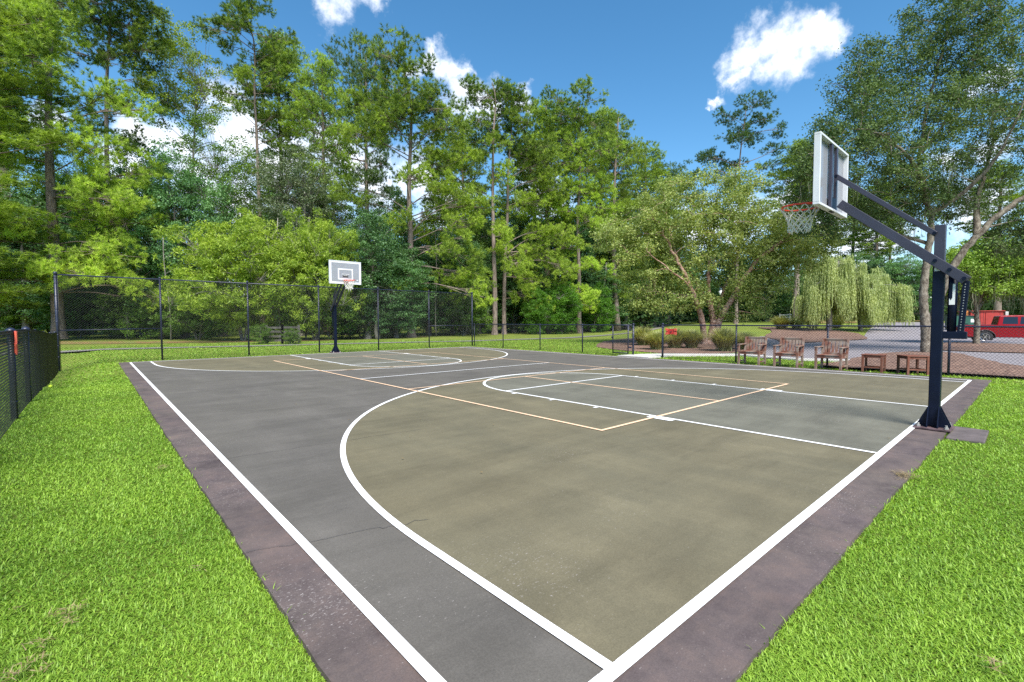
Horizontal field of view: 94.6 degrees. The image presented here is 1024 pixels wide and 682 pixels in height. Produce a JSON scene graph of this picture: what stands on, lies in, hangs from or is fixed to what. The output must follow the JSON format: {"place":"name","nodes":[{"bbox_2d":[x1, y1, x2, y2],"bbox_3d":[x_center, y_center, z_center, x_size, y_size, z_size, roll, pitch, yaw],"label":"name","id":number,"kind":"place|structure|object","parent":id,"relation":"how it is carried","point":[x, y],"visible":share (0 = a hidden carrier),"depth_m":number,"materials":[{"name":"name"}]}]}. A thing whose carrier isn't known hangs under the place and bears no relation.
{"place":"outdoors","nodes":[
{"label":"outdoors","id":0,"kind":"place"},
{"bbox_2d":[5,325,661,353],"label":"path","id":1,"kind":"structure","parent":0,"point":[657,327],"depth_m":26.84,"materials":[{"name":"grey concrete"}]},
{"bbox_2d":[0,320,1023,681],"bbox_3d":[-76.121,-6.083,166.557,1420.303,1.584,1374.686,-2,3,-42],"label":"ground","id":2,"kind":"structure","parent":0,"point":[600,336],"depth_m":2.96,"materials":[{"name":"green plant"}]},
{"bbox_2d":[0,329,58,439],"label":"chain link fence","id":3,"kind":"object","parent":2,"relation":"on","point":[44,360],"visible":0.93,"depth_m":7.37,"materials":[{"name":"metal"}]},
{"bbox_2d":[0,289,66,332],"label":"shrub","id":4,"kind":"object","parent":2,"relation":"on","point":[12,318],"visible":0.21,"depth_m":43.66,"materials":[{"name":"green plant"}]},
{"bbox_2d":[0,0,77,335],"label":"pine tree","id":5,"kind":"object","parent":2,"relation":"on","point":[41,112],"visible":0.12,"depth_m":46.71,"materials":[{"name":"green plant"}]},
{"bbox_2d":[0,185,81,330],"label":"broadleaf tree","id":6,"kind":"object","parent":2,"relation":"on","point":[26,311],"visible":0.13,"depth_m":43.11,"materials":[{"name":"green plant"}]},
{"bbox_2d":[0,0,93,310],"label":"pine tree","id":7,"kind":"object","parent":2,"relation":"on","point":[17,80],"visible":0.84,"depth_m":30.64,"materials":[{"name":"green plant"}]},
{"bbox_2d":[8,163,94,334],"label":"broadleaf tree","id":8,"kind":"object","parent":2,"relation":"on","point":[43,175],"visible":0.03,"depth_m":46.65,"materials":[{"name":"green plant"}]},
{"bbox_2d":[17,278,116,337],"bbox_3d":[-35.559,-2.780,38.872,5.773,5.430,6.229,0,2,9],"label":"shrub","id":9,"kind":"object","parent":2,"relation":"on","point":[47,298],"visible":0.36,"depth_m":38.10,"materials":[{"name":"green plant"}]},
{"bbox_2d":[10,133,127,333],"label":"broadleaf tree","id":10,"kind":"object","parent":2,"relation":"on","point":[60,175],"visible":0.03,"depth_m":49.60,"materials":[{"name":"green plant"}]},
{"bbox_2d":[0,0,178,338],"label":"pine tree","id":11,"kind":"object","parent":2,"relation":"on","point":[79,188],"visible":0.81,"depth_m":32.91,"materials":[{"name":"green plant"}]},
{"bbox_2d":[70,281,148,338],"bbox_3d":[-30.974,-2.517,37.886,5.329,4.931,5.750,0,2,9],"label":"shrub","id":12,"kind":"object","parent":2,"relation":"on","point":[115,299],"visible":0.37,"depth_m":36.69,"materials":[{"name":"green plant"}]},
{"bbox_2d":[57,0,174,336],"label":"pine tree","id":13,"kind":"object","parent":2,"relation":"on","point":[137,32],"visible":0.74,"depth_m":40.74,"materials":[{"name":"green plant"}]},
{"bbox_2d":[47,175,197,332],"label":"broadleaf tree","id":14,"kind":"object","parent":2,"relation":"on","point":[75,232],"visible":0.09,"depth_m":41.36,"materials":[{"name":"green plant"}]},
{"bbox_2d":[63,147,194,334],"bbox_3d":[-36.631,-10.140,46.358,9.824,19.265,10.385,-1,2,-10],"label":"broadleaf tree","id":15,"kind":"object","parent":2,"relation":"on","point":[121,170],"visible":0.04,"depth_m":45.42,"materials":[{"name":"green plant"}]},
{"bbox_2d":[116,283,187,339],"bbox_3d":[-26.707,-2.185,35.992,5.270,4.371,4.885,0,2,1],"label":"shrub","id":16,"kind":"object","parent":2,"relation":"on","point":[155,325],"visible":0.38,"depth_m":34.96,"materials":[{"name":"green plant"}]},
{"bbox_2d":[2,339,338,344],"bbox_3d":[-26.879,0.080,30.562,29.544,0.012,5.420,0,2,-7],"label":"pine straw","id":17,"kind":"object","parent":2,"relation":"on","point":[90,342],"visible":0.55,"depth_m":31.20,"materials":[{"name":"brown plant"}]},
{"bbox_2d":[113,7,230,334],"bbox_3d":[-32.235,-16.087,45.972,10.090,31.151,10.006,-2,3,-42],"label":"broadleaf tree","id":18,"kind":"object","parent":2,"relation":"on","point":[175,106],"visible":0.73,"depth_m":45.29,"materials":[{"name":"green plant"}]},
{"bbox_2d":[115,135,245,337],"bbox_3d":[-26.295,-7.913,37.922,8.420,15.465,8.901,0,2,-1],"label":"broadleaf tree","id":19,"kind":"object","parent":2,"relation":"on","point":[186,189],"visible":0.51,"depth_m":36.02,"materials":[{"name":"green plant"}]},
{"bbox_2d":[153,288,230,339],"bbox_3d":[-23.311,-2.195,34.964,4.885,4.471,5.270,0,2,-6],"label":"shrub","id":20,"kind":"object","parent":2,"relation":"on","point":[208,334],"visible":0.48,"depth_m":34.04,"materials":[{"name":"green plant"}]},
{"bbox_2d":[169,109,273,335],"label":"broadleaf tree","id":21,"kind":"object","parent":2,"relation":"on","point":[210,170],"visible":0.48,"depth_m":41.68,"materials":[{"name":"green plant"}]},
{"bbox_2d":[151,206,308,340],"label":"broadleaf tree","id":22,"kind":"object","parent":2,"relation":"on","point":[240,239],"visible":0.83,"depth_m":30.38,"materials":[{"name":"green plant"}]},
{"bbox_2d":[192,0,304,330],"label":"pine tree","id":23,"kind":"object","parent":2,"relation":"on","point":[237,23],"visible":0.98,"depth_m":46.00,"materials":[{"name":"green plant"}]},
{"bbox_2d":[213,134,302,324],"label":"broadleaf tree","id":24,"kind":"object","parent":2,"relation":"on","point":[262,193],"visible":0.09,"depth_m":50.02,"materials":[{"name":"green plant"}]},
{"bbox_2d":[53,271,472,371],"bbox_3d":[-8.063,-0.797,20.021,16.267,3.183,0.097,-2,3,-42],"label":"tall chain link fence","id":25,"kind":"object","parent":2,"relation":"on","point":[57,302],"visible":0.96,"depth_m":17.70,"materials":[{"name":"metal"}]},
{"bbox_2d":[240,29,321,324],"bbox_3d":[-25.061,-17.131,51.619,8.338,32.730,8.772,-2,3,-39],"label":"pine tree","id":26,"kind":"object","parent":2,"relation":"on","point":[270,135],"visible":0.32,"depth_m":50.04,"materials":[{"name":"green plant"}]},
{"bbox_2d":[250,139,350,335],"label":"broadleaf tree","id":27,"kind":"object","parent":2,"relation":"on","point":[309,194],"visible":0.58,"depth_m":41.52,"materials":[{"name":"green plant"}]},
{"bbox_2d":[252,206,373,339],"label":"broadleaf tree","id":28,"kind":"object","parent":2,"relation":"on","point":[304,235],"visible":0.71,"depth_m":31.85,"materials":[{"name":"green plant"}]},
{"bbox_2d":[278,48,362,332],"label":"pine tree","id":29,"kind":"object","parent":2,"relation":"on","point":[322,75],"visible":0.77,"depth_m":45.40,"materials":[{"name":"green plant"}]},
{"bbox_2d":[287,279,370,339],"bbox_3d":[-13.246,-2.253,34.371,5.750,4.609,5.329,-1,2,-13],"label":"shrub","id":30,"kind":"object","parent":2,"relation":"on","point":[340,329],"visible":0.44,"depth_m":33.77,"materials":[{"name":"green plant"}]},
{"bbox_2d":[301,173,380,266],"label":"broadleaf tree","id":31,"kind":"object","parent":2,"relation":"on","point":[340,215],"visible":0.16,"depth_m":44.79,"materials":[{"name":"green plant"}]},
{"bbox_2d":[313,28,409,224],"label":"pine tree","id":32,"kind":"object","parent":2,"relation":"on","point":[374,171],"visible":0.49,"depth_m":55.03,"materials":[{"name":"green plant"}]},
{"bbox_2d":[310,207,415,338],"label":"broadleaf tree","id":33,"kind":"object","parent":2,"relation":"on","point":[374,236],"visible":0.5,"depth_m":34.65,"materials":[{"name":"green plant"}]},
{"bbox_2d":[340,189,429,334],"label":"broadleaf tree","id":34,"kind":"object","parent":2,"relation":"on","point":[397,193],"visible":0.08,"depth_m":44.41,"materials":[{"name":"green plant"}]},
{"bbox_2d":[359,242,438,337],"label":"broadleaf tree","id":35,"kind":"object","parent":2,"relation":"on","point":[422,277],"visible":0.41,"depth_m":36.98,"materials":[{"name":"green plant"}]},
{"bbox_2d":[326,22,501,337],"bbox_3d":[-8.539,-11.524,38.819,11.695,22.533,12.925,-2,3,-42],"label":"pine tree","id":36,"kind":"object","parent":2,"relation":"on","point":[399,102],"visible":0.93,"depth_m":37.38,"materials":[{"name":"green plant"}]},
{"bbox_2d":[398,230,467,335],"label":"broadleaf tree","id":37,"kind":"object","parent":2,"relation":"on","point":[429,260],"visible":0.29,"depth_m":42.52,"materials":[{"name":"green plant"}]},
{"bbox_2d":[424,211,491,333],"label":"broadleaf tree","id":38,"kind":"object","parent":2,"relation":"on","point":[465,261],"visible":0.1,"depth_m":46.39,"materials":[{"name":"green plant"}]},
{"bbox_2d":[426,112,490,332],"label":"pine tree","id":39,"kind":"object","parent":2,"relation":"on","point":[469,167],"visible":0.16,"depth_m":53.77,"materials":[{"name":"green plant"}]},
{"bbox_2d":[432,279,495,335],"bbox_3d":[-4.570,-3.299,43.894,5.329,5.929,5.750,-2,3,-35],"label":"shrub","id":40,"kind":"object","parent":2,"relation":"on","point":[480,319],"visible":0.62,"depth_m":43.24,"materials":[{"name":"green plant"}]},
{"bbox_2d":[427,179,503,333],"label":"broadleaf tree","id":41,"kind":"object","parent":2,"relation":"on","point":[477,236],"visible":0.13,"depth_m":48.79,"materials":[{"name":"green plant"}]},
{"bbox_2d":[456,238,513,333],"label":"broadleaf tree","id":42,"kind":"object","parent":2,"relation":"on","point":[508,283],"visible":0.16,"depth_m":49.21,"materials":[{"name":"green plant"}]},
{"bbox_2d":[457,72,517,334],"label":"pine tree","id":43,"kind":"object","parent":2,"relation":"on","point":[502,232],"visible":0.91,"depth_m":45.00,"materials":[{"name":"green plant"}]},
{"bbox_2d":[2,465,1003,681],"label":"dry thatch","id":44,"kind":"object","parent":2,"relation":"on","point":[197,565],"visible":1,"depth_m":1.89,"materials":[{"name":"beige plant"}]},
{"bbox_2d":[2,190,1023,332],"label":"distant wood","id":45,"kind":"object","parent":2,"relation":"on","point":[685,317],"visible":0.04,"depth_m":74.52,"materials":[{"name":"green plant"}]},
{"bbox_2d":[480,193,555,332],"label":"broadleaf tree","id":46,"kind":"object","parent":2,"relation":"on","point":[512,309],"visible":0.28,"depth_m":52.01,"materials":[{"name":"green plant"}]},
{"bbox_2d":[490,223,576,331],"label":"broadleaf tree","id":47,"kind":"object","parent":2,"relation":"on","point":[518,311],"visible":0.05,"depth_m":53.50,"materials":[{"name":"green plant"}]},
{"bbox_2d":[479,77,591,333],"bbox_3d":[1.480,-13.014,47.751,9.762,24.680,10.710,-2,3,-42],"label":"pine tree","id":48,"kind":"object","parent":2,"relation":"on","point":[513,116],"visible":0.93,"depth_m":46.41,"materials":[{"name":"green plant"}]},
{"bbox_2d":[519,286,555,334],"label":"bush","id":49,"kind":"object","parent":2,"relation":"on","point":[547,309],"visible":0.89,"depth_m":46.29,"materials":[{"name":"green plant"}]},
{"bbox_2d":[494,96,592,332],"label":"pine tree","id":50,"kind":"object","parent":2,"relation":"on","point":[525,186],"visible":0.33,"depth_m":50.92,"materials":[{"name":"green plant"}]},
{"bbox_2d":[474,323,634,354],"bbox_3d":[1.286,-0.165,21.523,0.086,1.315,9.984,-2,3,-42],"label":"chain link fence","id":51,"kind":"object","parent":2,"relation":"on","point":[582,329],"visible":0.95,"depth_m":21.10,"materials":[{"name":"metal"}]},
{"bbox_2d":[118,346,991,681],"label":"court border","id":52,"kind":"object","parent":2,"relation":"on","point":[338,634],"visible":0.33,"depth_m":2.38,"materials":[{"name":"paint"}]},
{"bbox_2d":[328,260,360,352],"bbox_3d":[-6.895,-1.318,18.845,1.938,3.663,1.217,1,3,28],"label":"basketball hoop","id":53,"kind":"object","parent":52,"relation":"on","point":[345,273],"visible":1,"depth_m":18.73,"materials":[{"name":"metal"}]},
{"bbox_2d":[132,347,967,681],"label":"court surface","id":54,"kind":"object","parent":52,"relation":"on","point":[446,621],"visible":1,"depth_m":3.70,"materials":[{"name":"grey paint"}]},
{"bbox_2d":[130,362,446,681],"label":"sideline","id":55,"kind":"object","parent":54,"relation":"on","point":[422,666],"visible":1,"depth_m":2.37,"materials":[{"name":"white paint"}]},
{"bbox_2d":[153,347,505,370],"bbox_3d":[-4.705,0.606,16.628,12.200,0.001,7.445,-2,3,-42],"label":"three point area","id":56,"kind":"object","parent":54,"relation":"on","point":[266,363],"visible":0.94,"depth_m":15.02,"materials":[{"name":"green paint"}]},
{"bbox_2d":[294,351,459,366],"bbox_3d":[-4.725,0.602,16.650,3.660,0.001,7.385,-2,3,-42],"label":"key area","id":57,"kind":"object","parent":56,"relation":"on","point":[359,359],"visible":0.96,"depth_m":16.07,"materials":[{"name":"grey paint"}]},
{"bbox_2d":[275,352,786,430],"bbox_3d":[-1.121,0.759,12.601,6.144,0.002,13.460,-2,3,-42],"label":"pickleball line","id":58,"kind":"object","parent":54,"relation":"on","point":[565,381],"visible":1,"depth_m":8.43,"materials":[{"name":"beige paint"}]},
{"bbox_2d":[346,368,964,665],"bbox_3d":[2.463,0.930,8.576,12.200,0.001,7.445,-2,3,-42],"label":"three point area","id":59,"kind":"object","parent":54,"relation":"on","point":[612,545],"visible":0.96,"depth_m":3.71,"materials":[{"name":"green paint"}]},
{"bbox_2d":[340,368,959,668],"bbox_3d":[2.444,0.923,8.596,12.252,0.001,7.441,-2,3,-42],"label":"three point line","id":60,"kind":"object","parent":59,"relation":"on","point":[603,662],"visible":1,"depth_m":2.44,"materials":[{"name":"white paint"}]},
{"bbox_2d":[485,373,927,451],"bbox_3d":[2.483,0.928,8.553,3.660,0.001,7.385,-2,3,-42],"label":"key area","id":61,"kind":"object","parent":59,"relation":"on","point":[876,426],"visible":0.96,"depth_m":7.13,"materials":[{"name":"grey paint"}]},
{"bbox_2d":[483,373,922,452],"bbox_3d":[2.464,0.924,8.574,3.712,0.001,7.381,-2,3,-42],"label":"key line","id":62,"kind":"object","parent":61,"relation":"on","point":[703,423],"visible":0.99,"depth_m":6.88,"materials":[{"name":"white paint"}]},
{"bbox_2d":[589,380,971,681],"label":"baseline","id":63,"kind":"object","parent":54,"relation":"on","point":[619,666],"visible":1,"depth_m":2.32,"materials":[{"name":"white paint"}]},
{"bbox_2d":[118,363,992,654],"bbox_3d":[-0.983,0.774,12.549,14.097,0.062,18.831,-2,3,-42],"label":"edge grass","id":64,"kind":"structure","parent":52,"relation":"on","point":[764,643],"depth_m":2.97,"materials":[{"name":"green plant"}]},
{"bbox_2d":[540,281,582,333],"bbox_3d":[4.849,-3.308,48.332,4.889,5.821,4.907,0,2,5],"label":"bush","id":65,"kind":"object","parent":2,"relation":"on","point":[572,302],"visible":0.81,"depth_m":47.37,"materials":[{"name":"green plant"}]},
{"bbox_2d":[531,181,611,327],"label":"broadleaf tree","id":66,"kind":"object","parent":2,"relation":"on","point":[587,250],"visible":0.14,"depth_m":56.40,"materials":[{"name":"green plant"}]},
{"bbox_2d":[533,73,628,332],"bbox_3d":[6.985,-13.778,50.448,10.974,25.935,9.978,-2,3,-42],"label":"pine tree","id":67,"kind":"object","parent":2,"relation":"on","point":[570,114],"visible":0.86,"depth_m":49.30,"materials":[{"name":"green plant"}]},
{"bbox_2d":[576,282,617,332],"bbox_3d":[9.755,-3.662,54.125,4.889,6.000,4.907,-2,3,-44],"label":"bush","id":68,"kind":"object","parent":2,"relation":"on","point":[607,311],"visible":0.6,"depth_m":53.24,"materials":[{"name":"green plant"}]},
{"bbox_2d":[574,104,632,327],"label":"pine tree","id":69,"kind":"object","parent":2,"relation":"on","point":[606,108],"visible":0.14,"depth_m":59.96,"materials":[{"name":"green plant"}]},
{"bbox_2d":[576,260,635,329],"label":"broadleaf tree","id":70,"kind":"object","parent":2,"relation":"on","point":[609,279],"visible":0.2,"depth_m":57.42,"materials":[{"name":"green plant"}]},
{"bbox_2d":[580,111,649,330],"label":"pine tree","id":71,"kind":"object","parent":2,"relation":"on","point":[623,192],"visible":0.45,"depth_m":56.44,"materials":[{"name":"green plant"}]},
{"bbox_2d":[616,140,684,327],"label":"pine tree","id":72,"kind":"object","parent":2,"relation":"on","point":[651,174],"visible":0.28,"depth_m":63.53,"materials":[{"name":"green plant"}]},
{"bbox_2d":[596,338,743,353],"bbox_3d":[8.945,0.082,27.201,7.680,0.136,17.276,1,3,17],"label":"mulch bed","id":73,"kind":"object","parent":2,"relation":"on","point":[683,349],"visible":0.43,"depth_m":22.33,"materials":[{"name":"brown wood"}]},
{"bbox_2d":[589,161,850,343],"bbox_3d":[11.360,-4.720,26.162,14.152,10.210,5.890,0,2,5],"label":"river birch","id":74,"kind":"object","parent":73,"relation":"on","point":[663,244],"visible":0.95,"depth_m":25.61,"materials":[{"name":"green plant"}]},
{"bbox_2d":[638,158,706,322],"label":"pine tree","id":75,"kind":"object","parent":2,"relation":"on","point":[675,168],"visible":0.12,"depth_m":70.04,"materials":[{"name":"green plant"}]},
{"bbox_2d":[629,220,720,327],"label":"broadleaf tree","id":76,"kind":"object","parent":2,"relation":"on","point":[654,320],"visible":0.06,"depth_m":63.29,"materials":[{"name":"green plant"}]},
{"bbox_2d":[677,239,752,319],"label":"broadleaf tree","id":77,"kind":"object","parent":2,"relation":"on","point":[716,292],"visible":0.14,"depth_m":71.13,"materials":[{"name":"green plant"}]},
{"bbox_2d":[617,353,849,361],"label":"concrete walk","id":78,"kind":"structure","parent":2,"relation":"on","point":[675,354],"depth_m":17.36,"materials":[{"name":"grey concrete"}]},
{"bbox_2d":[690,89,790,323],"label":"pine tree","id":79,"kind":"object","parent":2,"relation":"on","point":[746,134],"visible":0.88,"depth_m":59.98,"materials":[{"name":"green plant"}]},
{"bbox_2d":[737,337,767,364],"bbox_3d":[7.291,0.291,14.338,0.604,0.825,0.655,-2,3,-42],"label":"wooden armchair","id":80,"kind":"object","parent":2,"relation":"on","point":[758,350],"visible":0.98,"depth_m":14.36,"materials":[{"name":"brown wood"}]},
{"bbox_2d":[722,243,813,321],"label":"broadleaf tree","id":81,"kind":"object","parent":2,"relation":"on","point":[783,302],"visible":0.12,"depth_m":69.92,"materials":[{"name":"green plant"}]},
{"bbox_2d":[773,337,804,367],"bbox_3d":[7.938,0.323,13.550,0.604,0.825,0.655,-2,3,-43],"label":"wooden armchair","id":82,"kind":"object","parent":2,"relation":"on","point":[798,351],"visible":0.98,"depth_m":13.58,"materials":[{"name":"brown wood"}]},
{"bbox_2d":[757,138,823,320],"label":"pine tree","id":83,"kind":"object","parent":2,"relation":"on","point":[780,174],"visible":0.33,"depth_m":57.51,"materials":[{"name":"green plant"}]},
{"bbox_2d":[759,327,866,341],"bbox_3d":[23.905,-0.629,37.321,7.304,0.669,25.380,1,3,26],"label":"mulch bed","id":84,"kind":"object","parent":2,"relation":"on","point":[817,331],"visible":0.67,"depth_m":37.96,"materials":[{"name":"brown wood"}]},
{"bbox_2d":[790,250,917,330],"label":"weeping willow","id":85,"kind":"object","parent":84,"relation":"on","point":[835,288],"visible":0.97,"depth_m":40.72,"materials":[{"name":"green plant"}]},
{"bbox_2d":[814,338,849,370],"bbox_3d":[8.637,0.354,12.765,0.604,0.825,0.655,-2,3,-39],"label":"wooden armchair","id":86,"kind":"object","parent":2,"relation":"on","point":[841,354],"visible":0.98,"depth_m":12.80,"materials":[{"name":"brown wood"}]},
{"bbox_2d":[661,323,1023,378],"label":"chain link fence","id":87,"kind":"object","parent":2,"relation":"on","point":[949,349],"visible":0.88,"depth_m":12.49,"materials":[{"name":"metal"}]},
{"bbox_2d":[828,186,874,319],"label":"pine tree","id":88,"kind":"object","parent":2,"relation":"on","point":[853,248],"visible":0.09,"depth_m":89.88,"materials":[{"name":"green plant"}]},
{"bbox_2d":[821,320,919,322],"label":"mulch bed","id":89,"kind":"object","parent":2,"relation":"on","point":[885,321],"visible":0.16,"depth_m":68.56,"materials":[{"name":"brown wood"}]},
{"bbox_2d":[868,253,932,320],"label":"broadleaf tree","id":90,"kind":"object","parent":89,"relation":"on","point":[899,265],"visible":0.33,"depth_m":68.82,"materials":[{"name":"green plant"}]},
{"bbox_2d":[839,179,907,260],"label":"pine tree","id":91,"kind":"object","parent":2,"relation":"on","point":[876,241],"visible":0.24,"depth_m":83.13,"materials":[{"name":"green plant"}]},
{"bbox_2d":[749,322,1023,365],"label":"parking lot","id":92,"kind":"structure","parent":2,"relation":"on","point":[876,344],"depth_m":25.45,"materials":[{"name":"grey asphalt"}]},
{"bbox_2d":[943,342,1023,352],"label":"mulch bed","id":93,"kind":"object","parent":92,"relation":"on","point":[988,348],"visible":0.67,"depth_m":21.86,"materials":[{"name":"brown wood"}]},
{"bbox_2d":[921,231,1023,343],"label":"moss hung tree","id":94,"kind":"object","parent":93,"relation":"on","point":[1001,281],"visible":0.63,"depth_m":24.69,"materials":[{"name":"green plant"}]},
{"bbox_2d":[956,315,1023,339],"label":"pickup truck","id":95,"kind":"object","parent":92,"relation":"on","point":[1009,320],"visible":0.51,"depth_m":31.58,"materials":[{"name":"red paint"}]},
{"bbox_2d":[861,178,923,319],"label":"pine tree","id":96,"kind":"object","parent":2,"relation":"on","point":[898,248],"visible":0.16,"depth_m":83.87,"materials":[{"name":"green plant"}]},
{"bbox_2d":[896,355,929,374],"bbox_3d":[9.857,0.582,11.625,0.480,0.460,0.472,0,2,13],"label":"side table","id":97,"kind":"object","parent":2,"relation":"on","point":[908,358],"visible":0.98,"depth_m":11.45,"materials":[{"name":"brown wood"}]},
{"bbox_2d":[945,426,988,443],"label":"hoop footing slab","id":98,"kind":"structure","parent":2,"relation":"on","point":[972,435],"depth_m":5.35,"materials":[{"name":"concrete"}]},
{"bbox_2d":[781,131,971,432],"bbox_3d":[4.650,-0.812,6.260,1.934,3.663,1.217,1,3,28],"label":"basketball hoop","id":99,"kind":"object","parent":98,"relation":"on","point":[831,182],"visible":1,"depth_m":5.67,"materials":[{"name":"metal"}]},
{"bbox_2d":[950,158,1023,309],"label":"pine tree","id":100,"kind":"object","parent":2,"relation":"on","point":[985,216],"visible":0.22,"depth_m":68.77,"materials":[{"name":"green plant"}]},
{"bbox_2d":[0,339,1023,392],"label":"grass","id":101,"kind":"structure","parent":0,"point":[121,377],"depth_m":20.05,"materials":[{"name":"green plant"}]},
{"bbox_2d":[823,351,1023,376],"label":"mulch bed","id":102,"kind":"object","parent":101,"relation":"on","point":[953,368],"visible":0.62,"depth_m":13.55,"materials":[{"name":"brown wood"}]},
{"bbox_2d":[771,0,1023,351],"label":"live oak","id":103,"kind":"object","parent":102,"relation":"on","point":[918,186],"visible":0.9,"depth_m":17.95,"materials":[{"name":"green plant"}]},
{"bbox_2d":[2,0,1023,297],"label":"sky","id":104,"kind":"structure","parent":0,"point":[666,65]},
{"bbox_2d":[697,327,747,350],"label":"bush","id":105,"kind":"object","parent":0,"point":[721,337],"depth_m":20.20,"materials":[{"name":"green plant"}]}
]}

